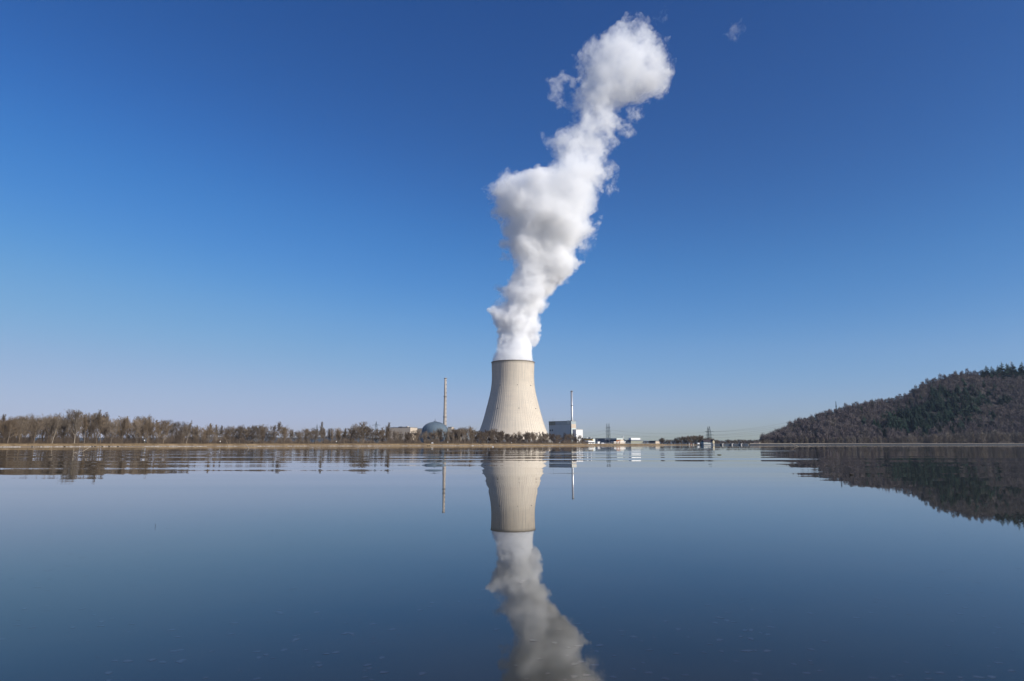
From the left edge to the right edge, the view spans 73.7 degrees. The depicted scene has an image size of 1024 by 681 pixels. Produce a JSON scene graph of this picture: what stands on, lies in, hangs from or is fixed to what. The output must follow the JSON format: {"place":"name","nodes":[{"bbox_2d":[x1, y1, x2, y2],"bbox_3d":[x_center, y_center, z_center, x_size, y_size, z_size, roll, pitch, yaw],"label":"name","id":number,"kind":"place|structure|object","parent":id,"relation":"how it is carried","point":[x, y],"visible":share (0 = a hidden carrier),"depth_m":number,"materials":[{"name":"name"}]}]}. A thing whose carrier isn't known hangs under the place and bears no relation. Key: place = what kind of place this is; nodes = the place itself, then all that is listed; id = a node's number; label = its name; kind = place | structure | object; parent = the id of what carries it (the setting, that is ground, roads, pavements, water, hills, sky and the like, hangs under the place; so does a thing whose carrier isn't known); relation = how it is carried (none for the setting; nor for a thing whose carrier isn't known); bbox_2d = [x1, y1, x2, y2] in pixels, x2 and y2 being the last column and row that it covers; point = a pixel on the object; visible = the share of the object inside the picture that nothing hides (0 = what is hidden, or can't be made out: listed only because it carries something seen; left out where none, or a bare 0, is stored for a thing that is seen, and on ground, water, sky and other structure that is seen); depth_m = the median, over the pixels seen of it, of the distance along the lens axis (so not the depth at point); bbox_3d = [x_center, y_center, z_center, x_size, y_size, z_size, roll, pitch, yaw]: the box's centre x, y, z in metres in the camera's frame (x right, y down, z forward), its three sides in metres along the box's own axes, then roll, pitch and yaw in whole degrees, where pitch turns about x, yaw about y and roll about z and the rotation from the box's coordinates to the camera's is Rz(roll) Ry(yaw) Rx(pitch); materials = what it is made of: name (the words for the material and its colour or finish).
{"place":"outdoors","nodes":[
{"label":"outdoors","id":0,"kind":"place"},
{"bbox_2d":[0,443,749,446],"bbox_3d":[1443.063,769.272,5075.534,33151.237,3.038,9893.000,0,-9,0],"label":"ground","id":1,"kind":"structure","parent":0,"point":[75,444],"depth_m":441.07,"materials":[{"name":"soil"}]},
{"bbox_2d":[0,420,13,441],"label":"bare tree","id":2,"kind":"object","parent":1,"relation":"on","point":[4,430],"visible":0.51,"depth_m":349.99,"materials":[{"name":"brown plant"}]},
{"bbox_2d":[0,416,18,442],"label":"bare tree","id":3,"kind":"object","parent":1,"relation":"on","point":[12,422],"visible":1,"depth_m":344.95,"materials":[{"name":"brown plant"}]},
{"bbox_2d":[13,420,28,443],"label":"bare tree","id":4,"kind":"object","parent":1,"relation":"on","point":[21,426],"visible":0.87,"depth_m":351.40,"materials":[{"name":"brown plant"}]},
{"bbox_2d":[10,416,31,438],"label":"bare tree","id":5,"kind":"object","parent":1,"relation":"on","point":[23,419],"visible":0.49,"depth_m":365.92,"materials":[{"name":"brown plant"}]},
{"bbox_2d":[18,415,32,440],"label":"bare tree","id":6,"kind":"object","parent":1,"relation":"on","point":[26,433],"visible":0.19,"depth_m":380.01,"materials":[{"name":"brown plant"}]},
{"bbox_2d":[24,418,45,443],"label":"bare tree","id":7,"kind":"object","parent":1,"relation":"on","point":[39,420],"visible":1,"depth_m":354.35,"materials":[{"name":"brown plant"}]},
{"bbox_2d":[28,419,41,438],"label":"bare tree","id":8,"kind":"object","parent":1,"relation":"on","point":[36,429],"visible":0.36,"depth_m":370.04,"materials":[{"name":"brown plant"}]},
{"bbox_2d":[36,414,48,438],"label":"bare tree","id":9,"kind":"object","parent":1,"relation":"on","point":[43,419],"visible":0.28,"depth_m":385.58,"materials":[{"name":"brown plant"}]},
{"bbox_2d":[38,416,63,439],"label":"bare tree","id":10,"kind":"object","parent":1,"relation":"on","point":[54,417],"visible":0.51,"depth_m":374.93,"materials":[{"name":"brown plant"}]},
{"bbox_2d":[44,413,61,439],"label":"bare tree","id":11,"kind":"object","parent":1,"relation":"on","point":[52,428],"visible":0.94,"depth_m":365.71,"materials":[{"name":"brown plant"}]},
{"bbox_2d":[57,415,71,437],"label":"bare tree","id":12,"kind":"object","parent":1,"relation":"on","point":[64,428],"visible":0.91,"depth_m":378.38,"materials":[{"name":"brown plant"}]},
{"bbox_2d":[60,412,75,435],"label":"bare tree","id":13,"kind":"object","parent":1,"relation":"on","point":[69,417],"visible":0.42,"depth_m":399.02,"materials":[{"name":"brown plant"}]},
{"bbox_2d":[58,408,91,435],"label":"bare tree","id":14,"kind":"object","parent":1,"relation":"on","point":[73,415],"visible":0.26,"depth_m":418.92,"materials":[{"name":"brown plant"}]},
{"bbox_2d":[68,409,82,442],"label":"bare tree","id":15,"kind":"object","parent":1,"relation":"on","point":[77,416],"visible":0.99,"depth_m":369.16,"materials":[{"name":"brown plant"}]},
{"bbox_2d":[71,412,83,436],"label":"bare tree","id":16,"kind":"object","parent":1,"relation":"on","point":[81,420],"visible":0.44,"depth_m":404.50,"materials":[{"name":"brown plant"}]},
{"bbox_2d":[82,414,88,442],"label":"bare tree","id":17,"kind":"object","parent":1,"relation":"on","point":[85,422],"visible":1,"depth_m":375.11,"materials":[{"name":"brown plant"}]},
{"bbox_2d":[75,412,97,440],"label":"bare tree","id":18,"kind":"object","parent":1,"relation":"on","point":[94,415],"visible":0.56,"depth_m":386.30,"materials":[{"name":"brown plant"}]},
{"bbox_2d":[92,409,102,443],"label":"bare tree","id":19,"kind":"object","parent":1,"relation":"on","point":[97,422],"visible":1,"depth_m":379.30,"materials":[{"name":"brown plant"}]},
{"bbox_2d":[87,415,112,443],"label":"bare tree","id":20,"kind":"object","parent":1,"relation":"on","point":[103,421],"visible":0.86,"depth_m":383.24,"materials":[{"name":"brown plant"}]},
{"bbox_2d":[101,417,112,442],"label":"bare tree","id":21,"kind":"object","parent":1,"relation":"on","point":[106,424],"visible":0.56,"depth_m":389.81,"materials":[{"name":"brown plant"}]},
{"bbox_2d":[108,419,120,440],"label":"bare tree","id":22,"kind":"object","parent":1,"relation":"on","point":[114,428],"visible":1,"depth_m":382.17,"materials":[{"name":"brown plant"}]},
{"bbox_2d":[110,416,131,442],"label":"bare tree","id":23,"kind":"object","parent":1,"relation":"on","point":[119,426],"visible":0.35,"depth_m":418.77,"materials":[{"name":"brown plant"}]},
{"bbox_2d":[114,417,128,438],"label":"bare tree","id":24,"kind":"object","parent":1,"relation":"on","point":[126,420],"visible":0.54,"depth_m":400.64,"materials":[{"name":"brown plant"}]},
{"bbox_2d":[120,419,126,434],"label":"bare tree","id":25,"kind":"object","parent":1,"relation":"on","point":[122,427],"visible":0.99,"depth_m":392.74,"materials":[{"name":"brown plant"}]},
{"bbox_2d":[130,418,141,442],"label":"bare tree","id":26,"kind":"object","parent":1,"relation":"on","point":[136,426],"visible":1,"depth_m":394.29,"materials":[{"name":"brown plant"}]},
{"bbox_2d":[128,419,143,437],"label":"bare tree","id":27,"kind":"object","parent":1,"relation":"on","point":[137,427],"visible":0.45,"depth_m":407.01,"materials":[{"name":"brown plant"}]},
{"bbox_2d":[139,414,153,442],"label":"bare tree","id":28,"kind":"object","parent":1,"relation":"on","point":[145,421],"visible":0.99,"depth_m":399.37,"materials":[{"name":"brown plant"}]},
{"bbox_2d":[137,421,155,442],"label":"bare tree","id":29,"kind":"object","parent":1,"relation":"on","point":[150,434],"visible":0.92,"depth_m":401.50,"materials":[{"name":"brown plant"}]},
{"bbox_2d":[154,420,161,436],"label":"bare tree","id":30,"kind":"object","parent":1,"relation":"on","point":[155,428],"visible":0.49,"depth_m":432.51,"materials":[{"name":"brown plant"}]},
{"bbox_2d":[153,420,172,442],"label":"bare tree","id":31,"kind":"object","parent":1,"relation":"on","point":[169,427],"visible":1,"depth_m":405.74,"materials":[{"name":"brown plant"}]},
{"bbox_2d":[157,419,176,440],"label":"bare tree","id":32,"kind":"object","parent":1,"relation":"on","point":[166,427],"visible":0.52,"depth_m":420.57,"materials":[{"name":"brown plant"}]},
{"bbox_2d":[171,421,184,437],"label":"bare tree","id":33,"kind":"object","parent":1,"relation":"on","point":[176,427],"visible":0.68,"depth_m":435.26,"materials":[{"name":"brown plant"}]},
{"bbox_2d":[177,421,188,442],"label":"bare tree","id":34,"kind":"object","parent":1,"relation":"on","point":[180,429],"visible":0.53,"depth_m":425.24,"materials":[{"name":"brown plant"}]},
{"bbox_2d":[180,423,190,440],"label":"bare tree","id":35,"kind":"object","parent":1,"relation":"on","point":[184,430],"visible":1,"depth_m":407.63,"materials":[{"name":"brown plant"}]},
{"bbox_2d":[188,426,199,441],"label":"bare tree","id":36,"kind":"object","parent":1,"relation":"on","point":[194,431],"visible":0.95,"depth_m":420.09,"materials":[{"name":"brown plant"}]},
{"bbox_2d":[191,427,210,441],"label":"bare tree","id":37,"kind":"object","parent":1,"relation":"on","point":[201,435],"visible":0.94,"depth_m":420.44,"materials":[{"name":"brown plant"}]},
{"bbox_2d":[204,429,216,439],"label":"bare tree","id":38,"kind":"object","parent":1,"relation":"on","point":[210,433],"visible":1,"depth_m":420.11,"materials":[{"name":"brown plant"}]},
{"bbox_2d":[213,426,225,440],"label":"bare tree","id":39,"kind":"object","parent":1,"relation":"on","point":[216,437],"visible":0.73,"depth_m":438.54,"materials":[{"name":"brown plant"}]},
{"bbox_2d":[221,429,237,443],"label":"bare tree","id":40,"kind":"object","parent":1,"relation":"on","point":[230,435],"visible":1,"depth_m":426.95,"materials":[{"name":"brown plant"}]},
{"bbox_2d":[233,424,250,439],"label":"bare tree","id":41,"kind":"object","parent":1,"relation":"on","point":[242,431],"visible":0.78,"depth_m":444.87,"materials":[{"name":"brown plant"}]},
{"bbox_2d":[241,430,253,443],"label":"bare tree","id":42,"kind":"object","parent":1,"relation":"on","point":[246,433],"visible":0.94,"depth_m":440.59,"materials":[{"name":"brown plant"}]},
{"bbox_2d":[247,425,262,443],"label":"bare tree","id":43,"kind":"object","parent":1,"relation":"on","point":[258,433],"visible":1,"depth_m":437.86,"materials":[{"name":"brown plant"}]},
{"bbox_2d":[250,424,273,442],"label":"bare tree","id":44,"kind":"object","parent":1,"relation":"on","point":[265,434],"visible":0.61,"depth_m":454.71,"materials":[{"name":"brown plant"}]},
{"bbox_2d":[259,426,267,440],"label":"bare tree","id":45,"kind":"object","parent":1,"relation":"on","point":[263,430],"visible":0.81,"depth_m":447.00,"materials":[{"name":"brown plant"}]},
{"bbox_2d":[0,445,563,446],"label":"riprap stones","id":46,"kind":"object","parent":1,"relation":"on","point":[260,445],"visible":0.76,"depth_m":389.79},
{"bbox_2d":[275,426,288,442],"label":"bare tree","id":47,"kind":"object","parent":1,"relation":"on","point":[282,429],"visible":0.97,"depth_m":452.00,"materials":[{"name":"brown plant"}]},
{"bbox_2d":[0,431,588,443],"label":"undergrowth","id":48,"kind":"object","parent":1,"relation":"on","point":[132,439],"visible":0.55,"depth_m":411.46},
{"bbox_2d":[0,443,589,445],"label":"grass tufts","id":49,"kind":"object","parent":1,"relation":"on","point":[246,443],"visible":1,"depth_m":425.91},
{"bbox_2d":[303,431,314,443],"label":"bare tree","id":50,"kind":"object","parent":1,"relation":"on","point":[309,436],"visible":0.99,"depth_m":462.03,"materials":[{"name":"brown plant"}]},
{"bbox_2d":[308,430,320,442],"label":"bare tree","id":51,"kind":"object","parent":1,"relation":"on","point":[315,440],"visible":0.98,"depth_m":464.75,"materials":[{"name":"brown plant"}]},
{"bbox_2d":[160,432,474,443],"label":"background copse","id":52,"kind":"object","parent":1,"relation":"on","point":[325,440],"visible":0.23,"depth_m":548.52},
{"bbox_2d":[319,422,323,442],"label":"bare tree","id":53,"kind":"object","parent":1,"relation":"on","point":[321,429],"visible":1,"depth_m":469.96,"materials":[{"name":"brown plant"}]},
{"bbox_2d":[343,430,358,439],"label":"bare tree","id":54,"kind":"object","parent":1,"relation":"on","point":[353,433],"visible":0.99,"depth_m":484.85,"materials":[{"name":"brown plant"}]},
{"bbox_2d":[346,425,357,441],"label":"bare tree","id":55,"kind":"object","parent":1,"relation":"on","point":[353,428],"visible":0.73,"depth_m":491.11,"materials":[{"name":"brown plant"}]},
{"bbox_2d":[355,427,369,440],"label":"bare tree","id":56,"kind":"object","parent":1,"relation":"on","point":[364,429],"visible":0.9,"depth_m":485.35,"materials":[{"name":"brown plant"}]},
{"bbox_2d":[354,421,371,442],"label":"bare tree","id":57,"kind":"object","parent":1,"relation":"on","point":[363,424],"visible":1,"depth_m":483.19,"materials":[{"name":"brown plant"}]},
{"bbox_2d":[363,428,376,442],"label":"bare tree","id":58,"kind":"object","parent":1,"relation":"on","point":[371,433],"visible":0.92,"depth_m":487.74,"materials":[{"name":"brown plant"}]},
{"bbox_2d":[375,430,386,440],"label":"bushy tree","id":59,"kind":"object","parent":1,"relation":"on","point":[380,432],"visible":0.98,"depth_m":495.47,"materials":[{"name":"brown plant"}]},
{"bbox_2d":[390,426,417,440],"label":"switchgear building","id":60,"kind":"structure","parent":1,"relation":"on","point":[406,429],"depth_m":1396.50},
{"bbox_2d":[408,431,418,443],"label":"bushy tree","id":61,"kind":"object","parent":1,"relation":"on","point":[413,441],"visible":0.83,"depth_m":527.38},
{"bbox_2d":[421,419,447,443],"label":"containment dome","id":62,"kind":"structure","parent":1,"relation":"on","point":[435,425],"depth_m":1565.71,"materials":[{"name":"stone"}]},
{"bbox_2d":[443,378,446,425],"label":"concrete chimney","id":63,"kind":"object","parent":1,"relation":"on","point":[445,401],"visible":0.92,"depth_m":1618.63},
{"bbox_2d":[448,428,460,441],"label":"bushy tree","id":64,"kind":"object","parent":1,"relation":"on","point":[454,433],"visible":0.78,"depth_m":559.78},
{"bbox_2d":[467,427,476,438],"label":"bare tree","id":65,"kind":"object","parent":1,"relation":"on","point":[470,435],"visible":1,"depth_m":560.40,"materials":[{"name":"brown plant"}]},
{"bbox_2d":[481,429,494,443],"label":"bushy tree","id":66,"kind":"object","parent":1,"relation":"on","point":[486,432],"visible":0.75,"depth_m":581.83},
{"bbox_2d":[495,432,503,443],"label":"bushy tree","id":67,"kind":"object","parent":1,"relation":"on","point":[498,436],"visible":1,"depth_m":579.34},
{"bbox_2d":[476,360,552,442],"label":"cooling tower","id":68,"kind":"structure","parent":1,"relation":"on","point":[512,406],"depth_m":1333.77,"materials":[{"name":"concrete"}]},
{"bbox_2d":[548,420,575,443],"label":"reactor building","id":69,"kind":"structure","parent":1,"relation":"on","point":[560,428],"depth_m":1605.06,"materials":[{"name":"metal"}]},
{"bbox_2d":[571,391,572,419],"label":"steel chimney","id":70,"kind":"object","parent":69,"relation":"on","point":[571,405],"visible":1,"depth_m":1604.98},
{"bbox_2d":[572,429,582,443],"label":"turbine hall","id":71,"kind":"structure","parent":1,"relation":"on","point":[578,432],"depth_m":1550.98,"materials":[{"name":"concrete"}]},
{"bbox_2d":[595,438,604,443],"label":"slate hall","id":72,"kind":"structure","parent":1,"relation":"on","point":[601,440],"depth_m":1173.73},
{"bbox_2d":[605,438,623,443],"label":"machine hall","id":73,"kind":"structure","parent":1,"relation":"on","point":[607,440],"depth_m":1096.91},
{"bbox_2d":[626,438,642,443],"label":"pump house","id":74,"kind":"structure","parent":1,"relation":"on","point":[634,440],"depth_m":997.88,"materials":[{"name":"concrete"}]},
{"bbox_2d":[700,440,714,444],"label":"power house","id":75,"kind":"structure","parent":1,"relation":"on","point":[711,442],"depth_m":754.19,"materials":[{"name":"concrete"}]},
{"bbox_2d":[715,443,747,444],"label":"weir","id":76,"kind":"object","parent":1,"relation":"on","point":[731,444],"visible":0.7,"depth_m":762.30,"materials":[{"name":"concrete"}]},
{"bbox_2d":[906,433,914,442],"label":"bare tree","id":77,"kind":"object","parent":1,"relation":"on","point":[910,437],"visible":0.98,"depth_m":1084.23,"materials":[{"name":"brown plant"}]},
{"bbox_2d":[958,433,964,441],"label":"bare tree","id":78,"kind":"object","parent":1,"relation":"on","point":[961,435],"visible":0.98,"depth_m":1085.47,"materials":[{"name":"brown plant"}]},
{"bbox_2d":[967,432,975,442],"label":"bare tree","id":79,"kind":"object","parent":1,"relation":"on","point":[971,437],"visible":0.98,"depth_m":1089.20,"materials":[{"name":"brown plant"}]},
{"bbox_2d":[982,431,989,442],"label":"bare tree","id":80,"kind":"object","parent":1,"relation":"on","point":[988,436],"visible":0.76,"depth_m":1102.94,"materials":[{"name":"brown plant"}]},
{"bbox_2d":[988,432,995,442],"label":"bare tree","id":81,"kind":"object","parent":1,"relation":"on","point":[991,436],"visible":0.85,"depth_m":1108.01,"materials":[{"name":"brown plant"}]},
{"bbox_2d":[993,431,1000,442],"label":"bare tree","id":82,"kind":"object","parent":1,"relation":"on","point":[996,434],"visible":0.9,"depth_m":1110.01,"materials":[{"name":"brown plant"}]},
{"bbox_2d":[999,432,1007,442],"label":"bare tree","id":83,"kind":"object","parent":1,"relation":"on","point":[1002,438],"visible":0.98,"depth_m":1093.86,"materials":[{"name":"brown plant"}]},
{"bbox_2d":[1011,432,1018,442],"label":"bare tree","id":84,"kind":"object","parent":1,"relation":"on","point":[1013,437],"visible":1,"depth_m":1099.26,"materials":[{"name":"brown plant"}]},
{"bbox_2d":[1014,432,1022,441],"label":"bare tree","id":85,"kind":"object","parent":1,"relation":"on","point":[1019,435],"visible":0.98,"depth_m":1093.03,"materials":[{"name":"brown plant"}]},
{"bbox_2d":[1,436,757,443],"bbox_3d":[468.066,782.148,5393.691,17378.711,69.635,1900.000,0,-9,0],"label":"distant hills","id":86,"kind":"structure","parent":0,"point":[277,438],"depth_m":4867.86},
{"bbox_2d":[0,445,1023,680],"bbox_3d":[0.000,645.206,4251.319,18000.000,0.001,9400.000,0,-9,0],"label":"water","id":87,"kind":"structure","parent":0,"point":[820,521],"depth_m":8.73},
{"bbox_2d":[0,477,1023,680],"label":"drifting leaves","id":88,"kind":"object","parent":87,"relation":"on","point":[422,673],"visible":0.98,"depth_m":5.24,"materials":[{"name":"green plant"}]},
{"bbox_2d":[0,0,1023,440],"label":"sky","id":89,"kind":"structure","parent":0,"point":[689,217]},
{"bbox_2d":[750,444,1023,444],"bbox_3d":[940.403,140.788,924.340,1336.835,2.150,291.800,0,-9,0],"label":"embankment","id":90,"kind":"structure","parent":0,"point":[887,444],"depth_m":993.58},
{"bbox_2d":[750,443,1023,443],"bbox_3d":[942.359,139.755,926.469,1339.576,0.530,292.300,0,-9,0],"label":"embankment rim","id":91,"kind":"object","parent":90,"relation":"on","point":[886,443],"visible":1,"depth_m":994.48,"materials":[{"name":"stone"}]},
{"bbox_2d":[775,375,1023,442],"bbox_3d":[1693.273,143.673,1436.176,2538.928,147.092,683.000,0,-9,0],"label":"hill","id":92,"kind":"structure","parent":0,"point":[967,381],"depth_m":1269.14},
{"bbox_2d":[759,369,1023,442],"bbox_3d":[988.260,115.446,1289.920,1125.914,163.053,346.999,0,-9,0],"label":"hillside wood","id":93,"kind":"object","parent":92,"relation":"on","point":[793,432],"visible":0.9,"depth_m":1228.84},
{"bbox_2d":[896,417,902,428],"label":"spruce tree","id":94,"kind":"object","parent":92,"relation":"on","point":[899,424],"visible":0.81,"depth_m":1190.24,"materials":[{"name":"green plant"}]},
{"bbox_2d":[902,421,909,432],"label":"spruce tree","id":95,"kind":"object","parent":92,"relation":"on","point":[906,429],"visible":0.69,"depth_m":1169.17,"materials":[{"name":"green plant"}]},
{"bbox_2d":[942,388,950,396],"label":"spruce tree","id":96,"kind":"object","parent":92,"relation":"on","point":[945,393],"visible":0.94,"depth_m":1321.09,"materials":[{"name":"green plant"}]},
{"bbox_2d":[945,431,952,442],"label":"bare tree","id":97,"kind":"object","parent":92,"relation":"on","point":[948,437],"visible":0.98,"depth_m":1100.53,"materials":[{"name":"brown plant"}]},
{"bbox_2d":[977,429,986,442],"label":"bare tree","id":98,"kind":"object","parent":92,"relation":"on","point":[981,434],"visible":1,"depth_m":1090.45,"materials":[{"name":"brown plant"}]},
{"bbox_2d":[983,367,992,377],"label":"spruce tree","id":99,"kind":"object","parent":92,"relation":"on","point":[989,373],"visible":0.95,"depth_m":1447.66,"materials":[{"name":"green plant"}]},
{"bbox_2d":[989,367,997,376],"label":"spruce tree","id":100,"kind":"object","parent":92,"relation":"on","point":[993,372],"visible":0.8,"depth_m":1451.12,"materials":[{"name":"green plant"}]},
{"bbox_2d":[994,365,1005,377],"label":"spruce tree","id":101,"kind":"object","parent":92,"relation":"on","point":[999,371],"visible":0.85,"depth_m":1454.17,"materials":[{"name":"green plant"}]},
{"bbox_2d":[996,363,1012,378],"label":"spruce tree","id":102,"kind":"object","parent":92,"relation":"on","point":[1002,369],"visible":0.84,"depth_m":1455.82,"materials":[{"name":"green plant"}]},
{"bbox_2d":[1009,364,1020,377],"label":"spruce tree","id":103,"kind":"object","parent":92,"relation":"on","point":[1012,367],"visible":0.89,"depth_m":1459.15,"materials":[{"name":"green plant"}]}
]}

